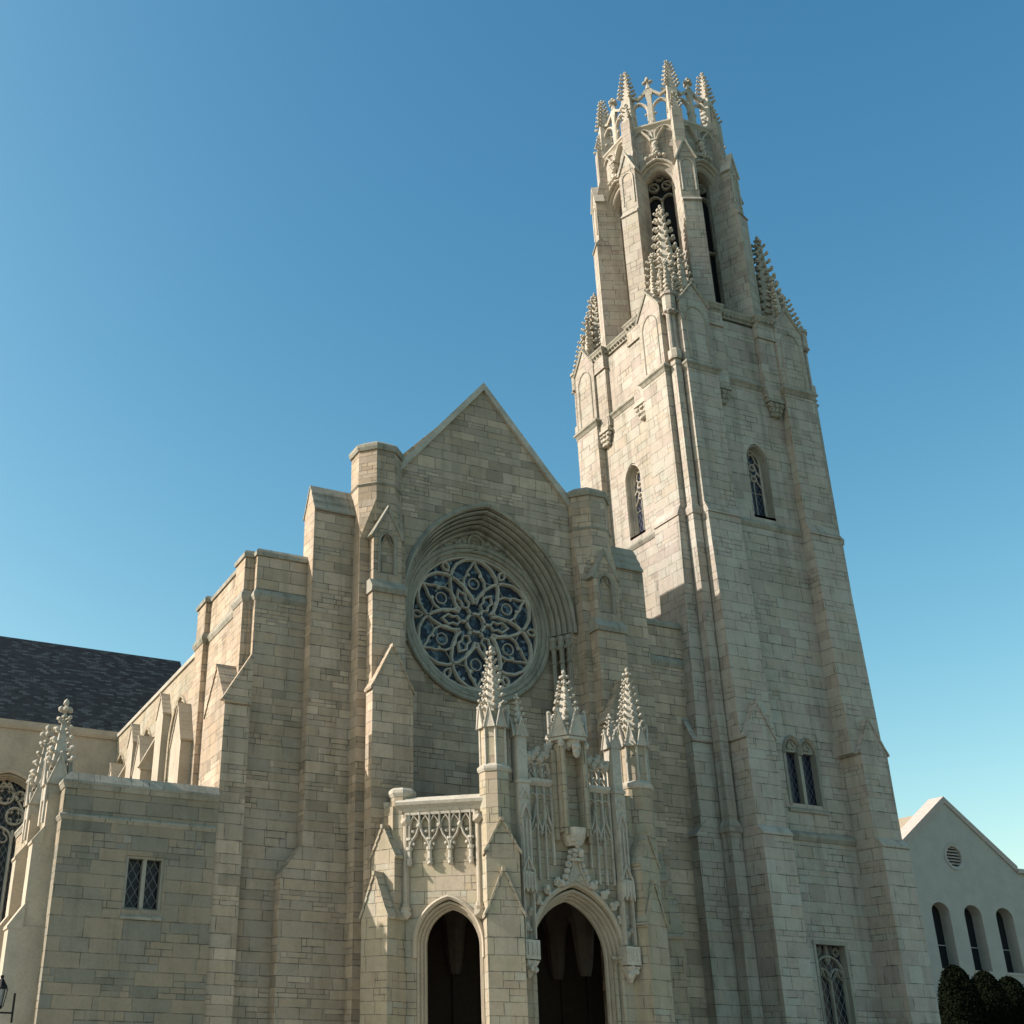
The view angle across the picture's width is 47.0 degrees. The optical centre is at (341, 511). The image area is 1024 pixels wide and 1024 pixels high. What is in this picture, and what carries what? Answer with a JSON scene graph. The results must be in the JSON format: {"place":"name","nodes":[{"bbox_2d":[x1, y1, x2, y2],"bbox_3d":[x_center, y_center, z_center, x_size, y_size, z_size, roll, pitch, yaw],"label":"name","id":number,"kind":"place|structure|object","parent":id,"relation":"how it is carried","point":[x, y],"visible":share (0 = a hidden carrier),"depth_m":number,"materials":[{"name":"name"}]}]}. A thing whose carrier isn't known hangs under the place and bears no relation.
{"place":"outdoors","nodes":[
{"label":"outdoors","id":0,"kind":"place"},
{"bbox_2d":[0,699,219,1023],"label":"side chapel","id":1,"kind":"structure","parent":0,"point":[106,920],"depth_m":31.42,"materials":[{"name":"stone"}]},
{"bbox_2d":[0,975,15,1022],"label":"wall lantern","id":2,"kind":"object","parent":1,"relation":"attached to","point":[3,987],"depth_m":28.82,"materials":[{"name":"black metal"}]},
{"bbox_2d":[119,855,164,920],"bbox_3d":[-5.467,10.325,31.760,1.142,1.666,0.408,11,-27,-19],"label":"square window","id":3,"kind":"structure","parent":1,"relation":"in","point":[143,879],"depth_m":31.89,"materials":[{"name":"glass"}]},
{"bbox_2d":[0,0,1023,868],"label":"sky","id":4,"kind":"structure","parent":0,"point":[246,246],"materials":[{"name":"blue"}]},
{"bbox_2d":[570,60,940,1023],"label":"bell tower","id":5,"kind":"structure","parent":0,"point":[698,436],"depth_m":44.65,"materials":[{"name":"stone"}]},
{"bbox_2d":[606,179,620,209],"bbox_3d":[13.397,-12.188,54.396,0.626,8.454,2.054,11,-27,-19],"label":"belfry window","id":6,"kind":"structure","parent":5,"relation":"in","point":[615,185],"depth_m":56.27,"materials":[{"name":"stone"}]},
{"bbox_2d":[626,464,645,539],"bbox_3d":[12.487,-0.484,48.598,0.422,3.381,1.088,11,-27,-19],"label":"lancet window","id":7,"kind":"structure","parent":5,"relation":"in","point":[633,480],"depth_m":48.89,"materials":[{"name":"stone"}]},
{"bbox_2d":[640,158,680,266],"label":"belfry window","id":8,"kind":"structure","parent":5,"relation":"in","point":[660,191],"depth_m":54.58,"materials":[{"name":"stone"}]},
{"bbox_2d":[696,159,720,302],"bbox_3d":[16.818,-12.674,53.179,2.054,8.454,0.966,11,-27,-19],"label":"belfry window","id":9,"kind":"structure","parent":5,"relation":"in","point":[705,164],"depth_m":54.53,"materials":[{"name":"stone"}]},
{"bbox_2d":[746,445,775,520],"bbox_3d":[16.821,-1.171,46.905,1.088,3.381,0.422,11,-27,-19],"label":"lancet window","id":10,"kind":"structure","parent":5,"relation":"in","point":[756,460],"depth_m":47.06,"materials":[{"name":"stone"}]},
{"bbox_2d":[782,735,829,815],"bbox_3d":[16.576,9.483,41.783,1.768,2.786,0.435,11,-27,-19],"label":"two light window","id":11,"kind":"structure","parent":5,"relation":"in","point":[802,766],"depth_m":41.86,"materials":[{"name":"stone"}]},
{"bbox_2d":[812,940,858,1023],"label":"window","id":12,"kind":"structure","parent":5,"relation":"in","point":[838,1003],"depth_m":38.94,"materials":[{"name":"stone"}]},
{"bbox_2d":[899,796,1023,1007],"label":"stucco hall","id":13,"kind":"structure","parent":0,"point":[969,877],"depth_m":71.30,"materials":[{"name":"white paint"}]},
{"bbox_2d":[932,905,948,969],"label":"window","id":14,"kind":"structure","parent":13,"relation":"in","point":[936,916],"depth_m":69.98,"materials":[{"name":"black glass"}]},
{"bbox_2d":[964,908,993,973],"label":"window","id":15,"kind":"structure","parent":13,"relation":"in","point":[969,923],"depth_m":70.79,"materials":[{"name":"black glass"}]},
{"bbox_2d":[996,911,1023,975],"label":"window","id":16,"kind":"structure","parent":13,"relation":"in","point":[1000,923],"depth_m":71.61,"materials":[{"name":"black glass"}]},
{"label":"forecourt","id":17,"kind":"structure","parent":0,"visible":0},
{"bbox_2d":[108,383,708,1023],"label":"church nave","id":18,"kind":"structure","parent":17,"relation":"on","point":[312,707],"depth_m":38.23,"materials":[{"name":"stone"}]},
{"bbox_2d":[116,752,124,763],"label":"aisle window","id":19,"kind":"structure","parent":18,"relation":"in","point":[122,761],"depth_m":52.03,"materials":[{"name":"stone"}]},
{"bbox_2d":[143,727,151,736],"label":"aisle window","id":20,"kind":"structure","parent":18,"relation":"in","point":[149,733],"depth_m":47.76,"materials":[{"name":"stone"}]},
{"bbox_2d":[164,694,185,781],"bbox_3d":[-5.912,9.180,42.355,0.456,5.146,2.625,11,-27,-19],"label":"aisle window","id":21,"kind":"structure","parent":18,"relation":"in","point":[180,696],"depth_m":43.55,"materials":[{"name":"stone"}]},
{"bbox_2d":[406,543,549,703],"bbox_3d":[4.695,3.860,40.330,5.835,5.835,0.374,11,-27,-19],"label":"rose window","id":22,"kind":"structure","parent":18,"relation":"in","point":[462,605],"depth_m":40.43,"materials":[{"name":"stone"}]},
{"bbox_2d":[359,646,690,1023],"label":"entrance porch","id":23,"kind":"object","parent":17,"relation":"on","point":[503,898],"visible":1,"depth_m":32.36,"materials":[{"name":"stone"}]},
{"bbox_2d":[937,964,990,1023],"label":"clipped shrub","id":24,"kind":"object","parent":17,"relation":"on","point":[960,1001],"visible":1,"depth_m":60.00,"materials":[{"name":"green plant"}]},
{"bbox_2d":[971,969,1018,1023],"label":"clipped shrub","id":25,"kind":"object","parent":17,"relation":"on","point":[997,1003],"visible":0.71,"depth_m":61.40,"materials":[{"name":"green plant"}]},
{"bbox_2d":[998,975,1023,1023],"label":"clipped shrub","id":26,"kind":"object","parent":17,"relation":"on","point":[1013,988],"visible":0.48,"depth_m":63.09,"materials":[{"name":"green plant"}]},
{"bbox_3d":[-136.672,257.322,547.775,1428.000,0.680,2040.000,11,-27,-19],"label":"ground","id":27,"kind":"structure","parent":0,"visible":0},
{"bbox_2d":[0,636,180,922],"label":"church transept","id":28,"kind":"structure","parent":27,"relation":"on","point":[108,695],"depth_m":55.08,"materials":[{"name":"tile"}]},
{"bbox_2d":[0,769,32,922],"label":"traceried window","id":29,"kind":"structure","parent":28,"relation":"in","point":[12,788],"depth_m":50.93,"materials":[{"name":"stone"}]}
]}

